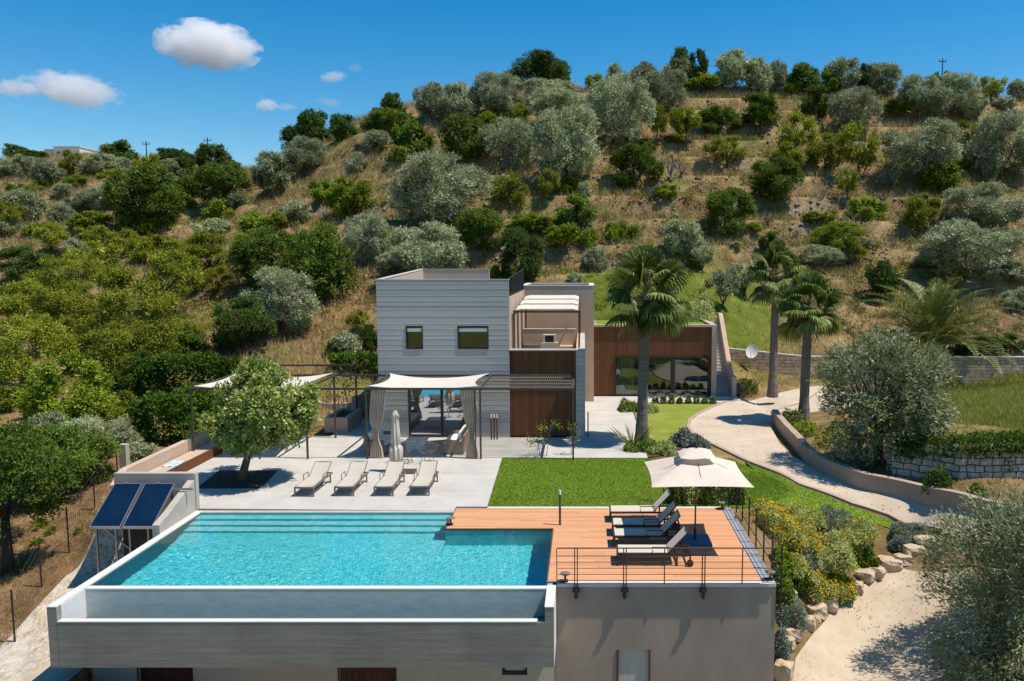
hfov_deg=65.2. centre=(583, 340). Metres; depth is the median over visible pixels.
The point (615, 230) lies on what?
shrub
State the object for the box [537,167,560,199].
almond tree
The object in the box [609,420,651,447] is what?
spiky grass
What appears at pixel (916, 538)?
boulder
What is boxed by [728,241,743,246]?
grey shrub
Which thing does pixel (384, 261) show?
olive tree
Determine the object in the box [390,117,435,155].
carob tree
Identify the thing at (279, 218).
shrub
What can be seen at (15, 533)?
slope grass
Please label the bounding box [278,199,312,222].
olive tree
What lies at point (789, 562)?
green bush
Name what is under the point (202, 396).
hedge
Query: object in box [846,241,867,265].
almond tree
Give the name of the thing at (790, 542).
flowering shrub
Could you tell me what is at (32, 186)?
shrub
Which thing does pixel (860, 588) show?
boulder
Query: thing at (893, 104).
shrub
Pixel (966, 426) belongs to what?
bank grass
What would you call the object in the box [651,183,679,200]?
shrub
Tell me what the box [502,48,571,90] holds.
evergreen tree
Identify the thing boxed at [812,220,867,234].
shrub
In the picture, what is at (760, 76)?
olive tree
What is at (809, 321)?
fan palm
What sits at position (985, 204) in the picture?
olive tree
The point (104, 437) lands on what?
grey shrub
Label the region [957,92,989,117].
olive tree
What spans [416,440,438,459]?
wire chair
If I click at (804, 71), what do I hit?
carob tree
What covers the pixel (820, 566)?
boulder
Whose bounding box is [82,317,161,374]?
almond tree
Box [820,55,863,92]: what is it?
olive tree
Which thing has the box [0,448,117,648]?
wire fence
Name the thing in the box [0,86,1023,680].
ground
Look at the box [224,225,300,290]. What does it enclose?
carob tree
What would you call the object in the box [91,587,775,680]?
garden storey
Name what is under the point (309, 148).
olive tree
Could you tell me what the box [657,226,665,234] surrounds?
bare shrub
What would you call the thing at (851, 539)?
bush
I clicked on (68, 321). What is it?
almond tree
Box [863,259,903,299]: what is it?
evergreen tree
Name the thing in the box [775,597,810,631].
lavender
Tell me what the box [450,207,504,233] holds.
carob tree
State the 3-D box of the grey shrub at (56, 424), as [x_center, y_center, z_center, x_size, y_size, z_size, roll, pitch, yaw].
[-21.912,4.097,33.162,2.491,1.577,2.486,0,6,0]
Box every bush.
[769,545,797,577]
[773,563,795,607]
[782,408,803,425]
[788,544,818,563]
[792,572,815,590]
[793,419,817,436]
[811,417,851,446]
[824,568,857,587]
[841,530,861,545]
[851,545,875,567]
[857,555,880,567]
[919,464,955,494]
[967,481,989,497]
[1004,458,1017,471]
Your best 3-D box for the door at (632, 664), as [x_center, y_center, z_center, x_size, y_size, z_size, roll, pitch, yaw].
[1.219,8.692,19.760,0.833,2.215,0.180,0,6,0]
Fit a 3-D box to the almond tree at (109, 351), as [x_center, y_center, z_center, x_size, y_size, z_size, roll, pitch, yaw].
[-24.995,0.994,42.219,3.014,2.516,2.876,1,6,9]
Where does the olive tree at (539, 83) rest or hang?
on the ground at (760, 320)
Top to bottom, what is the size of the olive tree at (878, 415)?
6.068 m
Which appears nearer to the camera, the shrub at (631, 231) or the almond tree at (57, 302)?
the almond tree at (57, 302)
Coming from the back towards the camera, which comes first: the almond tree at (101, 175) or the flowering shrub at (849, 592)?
the almond tree at (101, 175)
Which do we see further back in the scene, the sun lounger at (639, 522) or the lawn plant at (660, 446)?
the lawn plant at (660, 446)
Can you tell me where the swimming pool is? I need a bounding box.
[46,510,555,667]
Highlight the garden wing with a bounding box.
[594,318,716,395]
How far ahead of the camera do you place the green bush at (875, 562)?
24.77 m
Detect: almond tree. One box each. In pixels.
[0,200,25,226]
[0,278,59,327]
[0,310,80,388]
[13,311,76,349]
[17,269,58,293]
[25,279,112,332]
[31,221,70,253]
[35,250,111,296]
[57,148,82,173]
[63,237,124,269]
[71,284,184,371]
[72,224,110,242]
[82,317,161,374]
[86,339,132,372]
[92,244,206,312]
[95,167,128,179]
[103,228,140,254]
[125,235,165,264]
[130,152,160,167]
[141,233,193,253]
[160,312,214,339]
[166,255,205,291]
[176,229,232,275]
[196,264,237,295]
[233,228,271,241]
[344,308,371,330]
[488,172,530,210]
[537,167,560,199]
[646,103,669,140]
[668,106,691,134]
[670,105,701,140]
[701,134,749,167]
[770,139,808,165]
[776,109,818,148]
[803,130,845,173]
[824,209,837,221]
[832,119,882,170]
[834,168,859,198]
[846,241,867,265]
[900,197,939,235]
[907,192,942,213]
[956,118,978,149]
[977,75,1008,102]
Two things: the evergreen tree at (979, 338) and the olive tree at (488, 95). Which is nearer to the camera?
the evergreen tree at (979, 338)
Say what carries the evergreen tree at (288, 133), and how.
on the ground at (760, 320)
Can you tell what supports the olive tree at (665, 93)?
on the ground at (760, 320)
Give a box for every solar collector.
[89,482,142,528]
[122,482,174,528]
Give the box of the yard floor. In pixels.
[22,662,77,680]
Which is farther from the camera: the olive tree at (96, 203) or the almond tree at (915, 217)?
the olive tree at (96, 203)
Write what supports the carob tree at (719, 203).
on the ground at (760, 320)
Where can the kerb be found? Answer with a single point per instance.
(868, 508)
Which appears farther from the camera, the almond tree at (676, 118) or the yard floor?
the almond tree at (676, 118)
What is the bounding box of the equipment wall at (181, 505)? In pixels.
[114,472,199,537]
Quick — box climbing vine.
[319,361,369,417]
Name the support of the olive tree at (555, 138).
on the ground at (760, 320)
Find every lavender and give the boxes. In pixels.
[774,625,791,661]
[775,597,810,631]
[791,545,819,572]
[818,504,853,534]
[886,531,912,552]
[889,520,928,543]
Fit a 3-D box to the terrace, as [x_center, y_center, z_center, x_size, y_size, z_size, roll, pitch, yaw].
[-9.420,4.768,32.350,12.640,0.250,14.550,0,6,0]
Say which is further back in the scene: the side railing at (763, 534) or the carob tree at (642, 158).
the carob tree at (642, 158)
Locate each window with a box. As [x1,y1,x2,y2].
[406,326,422,348]
[457,326,488,348]
[502,668,526,674]
[615,356,708,395]
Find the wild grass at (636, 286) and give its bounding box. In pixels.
[0,90,1023,399]
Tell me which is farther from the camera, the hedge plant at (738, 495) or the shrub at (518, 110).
the shrub at (518, 110)
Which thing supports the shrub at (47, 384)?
on the ground at (760, 320)
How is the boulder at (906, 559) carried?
on the ground at (760, 320)
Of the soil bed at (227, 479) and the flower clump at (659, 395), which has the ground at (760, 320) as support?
the flower clump at (659, 395)
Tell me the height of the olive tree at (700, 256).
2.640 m
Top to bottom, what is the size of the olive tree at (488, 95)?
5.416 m
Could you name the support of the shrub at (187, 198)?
on the ground at (760, 320)
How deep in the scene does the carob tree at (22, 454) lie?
24.11 m
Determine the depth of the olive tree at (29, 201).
84.29 m
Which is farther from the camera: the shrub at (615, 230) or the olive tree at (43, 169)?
the olive tree at (43, 169)
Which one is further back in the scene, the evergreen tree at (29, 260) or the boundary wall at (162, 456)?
the evergreen tree at (29, 260)
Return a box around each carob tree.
[0,418,83,573]
[1,143,27,157]
[5,420,124,495]
[18,149,50,158]
[36,177,57,186]
[49,450,107,484]
[96,139,141,160]
[99,161,187,229]
[107,349,161,391]
[166,329,213,356]
[175,168,202,196]
[178,148,192,158]
[191,159,253,205]
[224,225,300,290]
[271,222,361,304]
[359,106,414,139]
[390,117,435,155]
[435,111,492,162]
[440,218,458,232]
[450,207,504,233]
[452,207,503,251]
[553,193,597,226]
[607,140,664,189]
[696,104,743,134]
[701,184,757,237]
[738,90,782,126]
[747,155,805,202]
[785,62,822,93]
[799,83,832,116]
[817,71,842,92]
[933,70,956,88]
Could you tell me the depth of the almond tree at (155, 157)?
110.14 m
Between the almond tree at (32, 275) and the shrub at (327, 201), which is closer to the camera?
the almond tree at (32, 275)
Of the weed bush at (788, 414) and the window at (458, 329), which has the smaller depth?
the window at (458, 329)
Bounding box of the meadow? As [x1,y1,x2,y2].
[930,369,1023,430]
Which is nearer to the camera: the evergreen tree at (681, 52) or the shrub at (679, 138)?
the shrub at (679, 138)
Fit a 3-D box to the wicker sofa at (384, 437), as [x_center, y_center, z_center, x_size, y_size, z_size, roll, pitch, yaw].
[-8.473,4.098,33.163,0.910,0.840,1.900,0,6,0]
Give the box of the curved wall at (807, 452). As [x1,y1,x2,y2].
[772,409,1021,522]
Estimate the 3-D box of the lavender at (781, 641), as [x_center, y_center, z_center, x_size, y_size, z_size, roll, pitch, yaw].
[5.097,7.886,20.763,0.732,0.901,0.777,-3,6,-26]
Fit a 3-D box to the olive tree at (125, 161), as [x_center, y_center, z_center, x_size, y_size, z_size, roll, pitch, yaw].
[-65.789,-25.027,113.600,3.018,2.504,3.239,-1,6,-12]
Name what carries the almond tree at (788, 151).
on the ground at (760, 320)
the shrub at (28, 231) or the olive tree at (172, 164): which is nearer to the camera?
the shrub at (28, 231)
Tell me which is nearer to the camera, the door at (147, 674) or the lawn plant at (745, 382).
the door at (147, 674)
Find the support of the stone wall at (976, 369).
on the ground at (760, 320)
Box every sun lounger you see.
[294,461,332,496]
[334,461,368,495]
[373,461,405,495]
[409,460,438,495]
[609,488,674,522]
[611,500,679,536]
[612,509,685,546]
[616,525,693,566]
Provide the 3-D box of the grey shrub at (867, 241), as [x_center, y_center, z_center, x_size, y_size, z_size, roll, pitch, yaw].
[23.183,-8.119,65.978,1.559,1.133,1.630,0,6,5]
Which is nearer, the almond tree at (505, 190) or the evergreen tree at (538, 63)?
the almond tree at (505, 190)
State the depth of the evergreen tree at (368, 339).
48.48 m
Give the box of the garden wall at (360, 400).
[320,392,370,412]
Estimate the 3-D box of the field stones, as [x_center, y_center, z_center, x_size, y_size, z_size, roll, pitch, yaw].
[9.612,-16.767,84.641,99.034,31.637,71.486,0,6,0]
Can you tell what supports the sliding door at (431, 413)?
in the villa
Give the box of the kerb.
[686,396,951,538]
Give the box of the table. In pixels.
[405,437,428,449]
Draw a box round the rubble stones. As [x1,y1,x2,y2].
[32,516,127,679]
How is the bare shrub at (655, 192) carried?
on the ground at (760, 320)
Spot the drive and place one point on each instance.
(726, 434)
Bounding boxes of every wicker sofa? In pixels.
[363,427,390,453]
[443,425,469,453]
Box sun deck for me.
[445,507,775,586]
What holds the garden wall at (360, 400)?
on the ground at (760, 320)
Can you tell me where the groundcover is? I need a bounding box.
[884,428,1023,461]
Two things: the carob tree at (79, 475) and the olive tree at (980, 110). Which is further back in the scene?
the olive tree at (980, 110)
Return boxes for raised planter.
[324,408,361,432]
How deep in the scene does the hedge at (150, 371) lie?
38.97 m
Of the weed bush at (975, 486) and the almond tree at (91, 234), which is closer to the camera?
the weed bush at (975, 486)
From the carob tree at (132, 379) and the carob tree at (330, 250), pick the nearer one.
the carob tree at (132, 379)
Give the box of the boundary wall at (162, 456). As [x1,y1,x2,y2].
[110,431,211,489]
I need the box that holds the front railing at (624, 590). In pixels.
[556,547,778,598]
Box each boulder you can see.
[774,659,793,680]
[779,588,797,601]
[785,625,802,641]
[786,635,795,651]
[805,601,827,623]
[806,615,815,632]
[814,561,824,574]
[819,597,838,612]
[854,566,875,583]
[854,581,863,594]
[867,566,886,580]
[877,555,902,572]
[893,553,913,566]
[899,543,925,556]
[913,534,934,546]
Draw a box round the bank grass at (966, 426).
[740,343,1023,605]
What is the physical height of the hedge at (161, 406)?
3.917 m
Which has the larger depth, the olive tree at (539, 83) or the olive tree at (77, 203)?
the olive tree at (539, 83)
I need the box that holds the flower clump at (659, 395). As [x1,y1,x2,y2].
[652,393,664,397]
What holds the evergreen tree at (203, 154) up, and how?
on the ground at (760, 320)
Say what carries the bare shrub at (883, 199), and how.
on the ground at (760, 320)
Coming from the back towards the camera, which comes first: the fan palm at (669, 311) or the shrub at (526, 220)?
the shrub at (526, 220)
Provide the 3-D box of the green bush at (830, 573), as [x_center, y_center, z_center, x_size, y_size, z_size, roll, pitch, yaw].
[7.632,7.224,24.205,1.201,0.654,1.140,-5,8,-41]
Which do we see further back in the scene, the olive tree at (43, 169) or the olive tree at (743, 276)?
the olive tree at (43, 169)
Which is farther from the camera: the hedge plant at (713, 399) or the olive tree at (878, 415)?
the hedge plant at (713, 399)
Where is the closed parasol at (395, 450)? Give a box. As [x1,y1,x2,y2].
[389,409,416,473]
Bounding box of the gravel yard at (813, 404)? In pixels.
[770,387,862,416]
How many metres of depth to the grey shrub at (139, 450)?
31.75 m
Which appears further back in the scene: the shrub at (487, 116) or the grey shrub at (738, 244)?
the shrub at (487, 116)
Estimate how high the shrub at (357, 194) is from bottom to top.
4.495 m
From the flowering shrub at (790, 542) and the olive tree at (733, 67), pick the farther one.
the olive tree at (733, 67)
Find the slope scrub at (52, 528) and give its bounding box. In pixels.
[0,332,254,577]
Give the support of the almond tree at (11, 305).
on the ground at (760, 320)
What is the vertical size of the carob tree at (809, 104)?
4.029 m
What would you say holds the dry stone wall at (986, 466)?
on the ground at (760, 320)
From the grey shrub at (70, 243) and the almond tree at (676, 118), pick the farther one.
the almond tree at (676, 118)
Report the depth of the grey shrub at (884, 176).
75.22 m
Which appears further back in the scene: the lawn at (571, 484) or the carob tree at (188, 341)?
the carob tree at (188, 341)
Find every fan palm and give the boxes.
[604,245,693,439]
[745,241,807,397]
[773,270,844,420]
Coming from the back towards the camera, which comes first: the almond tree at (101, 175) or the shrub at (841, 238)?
the almond tree at (101, 175)
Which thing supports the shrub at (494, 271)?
on the ground at (760, 320)
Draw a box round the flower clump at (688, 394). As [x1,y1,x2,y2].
[682,393,694,397]
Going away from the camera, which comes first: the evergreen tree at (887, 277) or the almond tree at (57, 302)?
the almond tree at (57, 302)
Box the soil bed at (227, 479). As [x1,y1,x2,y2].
[199,470,277,488]
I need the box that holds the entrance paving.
[502,396,739,457]
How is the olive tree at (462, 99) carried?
on the ground at (760, 320)
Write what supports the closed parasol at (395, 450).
on the terrace
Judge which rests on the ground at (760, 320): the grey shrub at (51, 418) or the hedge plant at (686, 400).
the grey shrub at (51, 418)
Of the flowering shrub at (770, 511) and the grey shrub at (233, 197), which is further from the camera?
the grey shrub at (233, 197)
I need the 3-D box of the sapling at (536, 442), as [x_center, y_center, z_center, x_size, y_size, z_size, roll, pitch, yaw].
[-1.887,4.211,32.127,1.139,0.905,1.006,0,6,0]
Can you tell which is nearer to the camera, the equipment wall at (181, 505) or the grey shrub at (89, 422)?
the equipment wall at (181, 505)
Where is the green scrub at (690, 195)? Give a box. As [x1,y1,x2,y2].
[0,83,1023,355]
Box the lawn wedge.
[745,462,919,533]
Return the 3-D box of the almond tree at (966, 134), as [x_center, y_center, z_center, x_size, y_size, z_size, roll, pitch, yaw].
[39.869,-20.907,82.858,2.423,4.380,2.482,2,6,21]
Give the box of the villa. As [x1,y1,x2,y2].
[375,268,593,436]
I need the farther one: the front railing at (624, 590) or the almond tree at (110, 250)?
the almond tree at (110, 250)
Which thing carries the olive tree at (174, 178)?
on the ground at (760, 320)
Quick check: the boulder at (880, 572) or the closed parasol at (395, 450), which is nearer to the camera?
the boulder at (880, 572)
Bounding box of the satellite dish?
[746,344,757,368]
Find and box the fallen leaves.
[701,396,944,521]
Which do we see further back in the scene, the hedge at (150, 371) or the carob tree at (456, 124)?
the carob tree at (456, 124)
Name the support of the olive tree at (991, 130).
on the ground at (760, 320)
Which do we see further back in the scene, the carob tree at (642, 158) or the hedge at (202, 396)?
the carob tree at (642, 158)
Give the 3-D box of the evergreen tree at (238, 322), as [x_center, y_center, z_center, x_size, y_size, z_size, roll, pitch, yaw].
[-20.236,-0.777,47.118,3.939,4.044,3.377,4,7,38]
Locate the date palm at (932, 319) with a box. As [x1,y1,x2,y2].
[855,276,1020,372]
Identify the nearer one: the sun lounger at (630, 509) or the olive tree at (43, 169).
the sun lounger at (630, 509)
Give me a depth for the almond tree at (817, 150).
79.13 m
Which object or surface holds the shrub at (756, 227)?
on the ground at (760, 320)
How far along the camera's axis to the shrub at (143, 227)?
74.80 m
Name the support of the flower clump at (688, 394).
on the ground at (760, 320)
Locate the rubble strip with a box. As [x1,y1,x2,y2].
[0,514,128,680]
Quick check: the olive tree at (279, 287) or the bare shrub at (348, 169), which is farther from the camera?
the bare shrub at (348, 169)
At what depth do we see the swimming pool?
19.18 m
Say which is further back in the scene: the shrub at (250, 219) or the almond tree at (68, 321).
the shrub at (250, 219)
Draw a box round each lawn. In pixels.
[488,458,797,507]
[634,403,717,441]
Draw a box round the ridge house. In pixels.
[44,146,100,155]
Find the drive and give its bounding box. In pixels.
[690,385,1005,535]
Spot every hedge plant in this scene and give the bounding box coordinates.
[652,397,658,403]
[660,396,666,403]
[666,487,692,504]
[667,393,675,403]
[675,396,683,403]
[682,487,705,504]
[684,395,691,403]
[693,393,700,403]
[693,487,720,504]
[700,397,708,403]
[706,487,733,504]
[709,396,717,403]
[722,467,746,504]
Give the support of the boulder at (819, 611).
on the ground at (760, 320)
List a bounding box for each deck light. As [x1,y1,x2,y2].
[446,516,454,524]
[560,571,570,581]
[718,501,725,508]
[764,569,775,579]
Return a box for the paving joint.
[254,424,635,508]
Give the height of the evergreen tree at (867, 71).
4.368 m
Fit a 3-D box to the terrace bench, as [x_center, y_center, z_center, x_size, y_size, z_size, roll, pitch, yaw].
[-15.230,4.623,30.703,0.780,0.357,7.000,0,6,0]
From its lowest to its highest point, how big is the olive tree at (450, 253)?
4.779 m
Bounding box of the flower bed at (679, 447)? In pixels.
[646,439,708,456]
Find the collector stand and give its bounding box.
[95,488,192,572]
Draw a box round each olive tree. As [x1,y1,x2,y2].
[0,159,24,178]
[0,187,48,221]
[8,153,36,178]
[28,157,66,182]
[44,203,76,223]
[50,183,74,197]
[62,191,97,213]
[76,152,126,174]
[86,185,114,209]
[102,177,125,190]
[112,156,133,171]
[160,158,189,175]
[162,172,178,181]
[238,265,322,333]
[248,149,299,192]
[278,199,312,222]
[280,134,328,176]
[341,208,395,267]
[351,212,388,234]
[372,249,413,275]
[383,148,496,230]
[386,219,467,272]
[412,81,447,119]
[437,81,482,118]
[469,70,525,115]
[475,114,538,173]
[522,77,583,98]
[526,86,587,125]
[529,102,603,179]
[580,247,608,271]
[584,70,657,145]
[605,61,628,87]
[627,60,657,84]
[640,68,688,111]
[661,55,692,87]
[661,218,707,256]
[691,245,715,272]
[702,267,740,307]
[713,47,759,88]
[728,258,755,296]
[739,55,773,92]
[768,59,788,91]
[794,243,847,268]
[806,321,961,466]
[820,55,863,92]
[827,85,884,131]
[833,249,854,264]
[863,61,903,92]
[878,116,967,179]
[894,73,943,113]
[907,476,1023,680]
[912,217,1023,279]
[923,70,984,121]
[937,181,1023,235]
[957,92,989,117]
[963,108,1023,179]
[998,260,1023,283]
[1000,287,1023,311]
[1005,78,1023,99]
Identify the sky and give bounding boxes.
[0,0,1023,167]
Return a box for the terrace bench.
[148,441,226,471]
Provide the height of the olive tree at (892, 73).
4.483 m
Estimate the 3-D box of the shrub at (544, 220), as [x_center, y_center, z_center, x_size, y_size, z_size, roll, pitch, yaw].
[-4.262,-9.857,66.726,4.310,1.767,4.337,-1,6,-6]
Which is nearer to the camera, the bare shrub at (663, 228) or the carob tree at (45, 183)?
the bare shrub at (663, 228)
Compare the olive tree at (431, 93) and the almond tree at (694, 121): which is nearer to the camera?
the almond tree at (694, 121)
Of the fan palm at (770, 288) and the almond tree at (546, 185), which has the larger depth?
the almond tree at (546, 185)
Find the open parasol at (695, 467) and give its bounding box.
[645,445,753,545]
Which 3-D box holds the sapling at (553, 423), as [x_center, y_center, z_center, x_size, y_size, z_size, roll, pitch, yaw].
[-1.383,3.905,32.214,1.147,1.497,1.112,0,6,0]
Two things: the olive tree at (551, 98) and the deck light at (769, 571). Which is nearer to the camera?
the deck light at (769, 571)
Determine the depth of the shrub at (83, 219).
76.66 m
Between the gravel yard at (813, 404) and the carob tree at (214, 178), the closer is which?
the gravel yard at (813, 404)
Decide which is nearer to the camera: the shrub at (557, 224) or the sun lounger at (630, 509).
the sun lounger at (630, 509)
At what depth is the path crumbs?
22.58 m
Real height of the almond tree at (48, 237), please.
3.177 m
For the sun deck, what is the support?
on the garden storey
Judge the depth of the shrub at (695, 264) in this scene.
61.55 m
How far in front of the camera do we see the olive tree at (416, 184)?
66.11 m
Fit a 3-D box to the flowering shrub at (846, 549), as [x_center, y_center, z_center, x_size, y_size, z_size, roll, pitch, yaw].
[7.468,6.412,24.713,2.110,1.120,2.166,0,6,0]
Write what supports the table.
on the terrace
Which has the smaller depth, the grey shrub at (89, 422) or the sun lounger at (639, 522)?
the sun lounger at (639, 522)
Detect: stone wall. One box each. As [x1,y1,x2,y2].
[729,348,1023,384]
[886,441,1023,479]
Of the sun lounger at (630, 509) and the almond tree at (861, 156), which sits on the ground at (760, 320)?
the almond tree at (861, 156)
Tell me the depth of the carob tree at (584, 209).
66.48 m
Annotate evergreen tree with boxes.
[0,245,57,281]
[153,146,183,159]
[174,155,197,175]
[189,142,234,170]
[209,293,277,353]
[278,123,303,151]
[294,108,333,141]
[328,113,359,141]
[359,323,377,351]
[380,91,406,113]
[497,225,546,280]
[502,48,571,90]
[550,60,570,85]
[668,43,691,88]
[686,48,709,85]
[757,231,785,250]
[853,62,873,91]
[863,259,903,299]
[945,343,974,355]
[961,335,1009,352]
[998,333,1023,352]
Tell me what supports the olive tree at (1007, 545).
on the ground at (760, 320)
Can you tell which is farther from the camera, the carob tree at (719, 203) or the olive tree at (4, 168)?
the olive tree at (4, 168)
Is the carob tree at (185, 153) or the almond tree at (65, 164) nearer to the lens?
the almond tree at (65, 164)
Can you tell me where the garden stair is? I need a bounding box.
[712,313,736,395]
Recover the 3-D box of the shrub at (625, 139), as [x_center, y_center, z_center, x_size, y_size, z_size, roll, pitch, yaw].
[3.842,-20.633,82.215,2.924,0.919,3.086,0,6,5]
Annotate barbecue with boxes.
[540,334,557,348]
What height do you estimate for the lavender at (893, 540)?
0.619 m
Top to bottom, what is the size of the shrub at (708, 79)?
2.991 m
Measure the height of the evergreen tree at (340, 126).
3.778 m
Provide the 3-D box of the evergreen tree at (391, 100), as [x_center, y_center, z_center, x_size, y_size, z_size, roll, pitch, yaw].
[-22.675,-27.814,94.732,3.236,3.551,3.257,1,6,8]
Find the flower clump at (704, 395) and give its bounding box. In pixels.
[696,392,709,397]
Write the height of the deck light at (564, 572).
0.240 m
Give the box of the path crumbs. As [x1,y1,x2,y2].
[798,579,970,679]
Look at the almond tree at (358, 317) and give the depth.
50.17 m
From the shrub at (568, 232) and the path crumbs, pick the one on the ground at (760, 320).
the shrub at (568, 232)
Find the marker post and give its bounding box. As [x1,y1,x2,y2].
[119,443,129,468]
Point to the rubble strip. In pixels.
(18, 660)
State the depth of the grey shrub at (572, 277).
57.06 m
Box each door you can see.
[137,668,192,680]
[338,668,396,680]
[408,387,466,436]
[617,649,650,680]
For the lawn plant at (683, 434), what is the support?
on the flower bed at (679, 447)
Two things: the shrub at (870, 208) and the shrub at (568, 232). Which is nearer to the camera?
the shrub at (568, 232)
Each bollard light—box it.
[490,414,491,439]
[493,414,494,439]
[496,414,497,439]
[559,490,560,524]
[587,412,588,436]
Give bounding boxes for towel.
[164,460,185,466]
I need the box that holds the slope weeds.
[0,357,189,647]
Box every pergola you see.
[189,364,574,458]
[513,295,580,348]
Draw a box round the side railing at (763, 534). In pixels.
[730,487,782,611]
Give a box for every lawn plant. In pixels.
[617,397,636,412]
[623,438,656,453]
[636,402,659,412]
[643,439,676,455]
[669,427,694,446]
[683,433,712,449]
[736,380,743,394]
[738,377,758,393]
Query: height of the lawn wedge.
1.159 m
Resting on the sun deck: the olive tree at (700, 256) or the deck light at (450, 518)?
the deck light at (450, 518)
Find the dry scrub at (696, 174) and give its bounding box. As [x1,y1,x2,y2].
[0,84,1023,336]
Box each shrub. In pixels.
[0,219,27,232]
[0,385,28,412]
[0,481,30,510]
[4,183,25,191]
[10,348,117,423]
[18,220,63,236]
[22,183,46,192]
[24,409,68,428]
[34,420,79,429]
[58,332,106,365]
[60,174,89,186]
[60,238,91,255]
[62,210,116,228]
[63,414,121,440]
[70,428,117,459]
[91,462,118,483]
[98,405,128,424]
[102,386,135,408]
[104,415,156,445]
[105,428,144,446]
[115,212,163,236]
[129,441,159,463]
[167,191,196,208]
[187,217,232,235]
[200,197,234,220]
[226,192,248,207]
[232,210,275,236]
[262,211,288,231]
[306,178,344,204]
[322,187,353,214]
[322,331,353,356]
[326,330,362,353]
[330,176,376,219]
[332,173,355,190]
[341,151,370,174]
[345,162,351,175]
[360,129,390,151]
[378,230,395,252]
[387,144,411,162]
[478,110,499,126]
[488,263,513,278]
[505,102,533,120]
[506,215,547,230]
[509,213,555,232]
[542,222,581,249]
[545,222,564,231]
[552,177,583,194]
[566,272,582,282]
[576,180,592,195]
[580,224,599,248]
[583,73,605,89]
[604,219,641,244]
[604,220,624,243]
[611,136,633,143]
[637,140,658,148]
[646,185,658,202]
[648,134,657,148]
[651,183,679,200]
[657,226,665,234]
[662,133,686,142]
[665,157,677,178]
[675,163,688,177]
[682,71,724,92]
[685,258,702,269]
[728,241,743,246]
[744,222,762,231]
[750,497,798,534]
[768,524,810,551]
[773,549,809,579]
[779,82,797,92]
[783,501,828,528]
[793,521,827,551]
[801,567,842,603]
[802,213,824,220]
[803,210,825,221]
[808,222,862,251]
[808,526,860,573]
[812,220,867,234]
[825,514,882,544]
[830,573,858,603]
[843,196,891,220]
[859,236,873,247]
[872,172,897,189]
[877,191,889,201]
[882,95,918,115]
[911,255,935,267]
[915,158,964,195]
[952,150,975,169]
[993,97,1017,107]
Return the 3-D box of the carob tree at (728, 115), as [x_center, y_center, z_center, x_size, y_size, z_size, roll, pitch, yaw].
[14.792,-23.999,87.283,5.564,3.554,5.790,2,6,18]
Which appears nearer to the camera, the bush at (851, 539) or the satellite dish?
the bush at (851, 539)
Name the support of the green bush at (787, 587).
on the ground at (760, 320)
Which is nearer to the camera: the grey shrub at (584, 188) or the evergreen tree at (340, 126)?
the grey shrub at (584, 188)
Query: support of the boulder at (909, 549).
on the ground at (760, 320)
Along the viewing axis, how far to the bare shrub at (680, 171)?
75.48 m
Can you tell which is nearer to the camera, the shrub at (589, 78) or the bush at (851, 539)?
the bush at (851, 539)
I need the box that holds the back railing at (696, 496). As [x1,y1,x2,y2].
[663,487,728,506]
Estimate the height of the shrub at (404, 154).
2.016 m
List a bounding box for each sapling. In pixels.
[525,433,550,455]
[536,419,563,454]
[566,420,582,454]
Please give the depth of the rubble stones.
23.60 m
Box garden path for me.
[793,569,1003,680]
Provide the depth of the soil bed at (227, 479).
28.53 m
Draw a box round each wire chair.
[401,439,415,463]
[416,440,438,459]
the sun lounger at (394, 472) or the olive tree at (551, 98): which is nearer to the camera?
the sun lounger at (394, 472)
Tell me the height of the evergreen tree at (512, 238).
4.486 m
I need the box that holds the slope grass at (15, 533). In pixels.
[0,360,221,641]
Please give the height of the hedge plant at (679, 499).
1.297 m
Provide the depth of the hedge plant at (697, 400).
44.16 m
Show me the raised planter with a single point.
(345, 423)
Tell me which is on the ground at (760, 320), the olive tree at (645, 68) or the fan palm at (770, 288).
the olive tree at (645, 68)
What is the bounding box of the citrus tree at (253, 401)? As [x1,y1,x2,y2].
[196,352,322,481]
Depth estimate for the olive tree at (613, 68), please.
110.96 m
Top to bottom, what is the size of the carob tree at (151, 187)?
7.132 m
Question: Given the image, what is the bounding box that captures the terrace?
[187,420,510,509]
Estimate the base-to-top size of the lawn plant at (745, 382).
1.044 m
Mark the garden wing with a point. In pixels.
(687, 357)
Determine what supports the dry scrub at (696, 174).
on the ground at (760, 320)
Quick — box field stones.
[301,87,1016,355]
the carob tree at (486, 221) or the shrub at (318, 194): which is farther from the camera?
the shrub at (318, 194)
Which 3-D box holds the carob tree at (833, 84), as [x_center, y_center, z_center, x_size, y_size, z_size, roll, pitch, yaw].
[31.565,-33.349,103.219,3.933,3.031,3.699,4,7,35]
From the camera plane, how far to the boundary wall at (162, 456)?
29.90 m
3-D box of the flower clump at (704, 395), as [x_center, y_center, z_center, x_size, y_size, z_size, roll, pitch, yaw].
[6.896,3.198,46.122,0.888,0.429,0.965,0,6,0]
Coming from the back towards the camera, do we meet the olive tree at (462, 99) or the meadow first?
the olive tree at (462, 99)
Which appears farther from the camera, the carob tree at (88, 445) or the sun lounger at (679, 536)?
the carob tree at (88, 445)
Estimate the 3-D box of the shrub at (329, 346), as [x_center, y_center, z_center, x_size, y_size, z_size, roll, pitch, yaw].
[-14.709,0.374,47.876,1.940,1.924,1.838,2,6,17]
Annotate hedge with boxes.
[127,388,201,446]
[133,350,242,411]
[172,381,222,421]
[327,350,377,378]

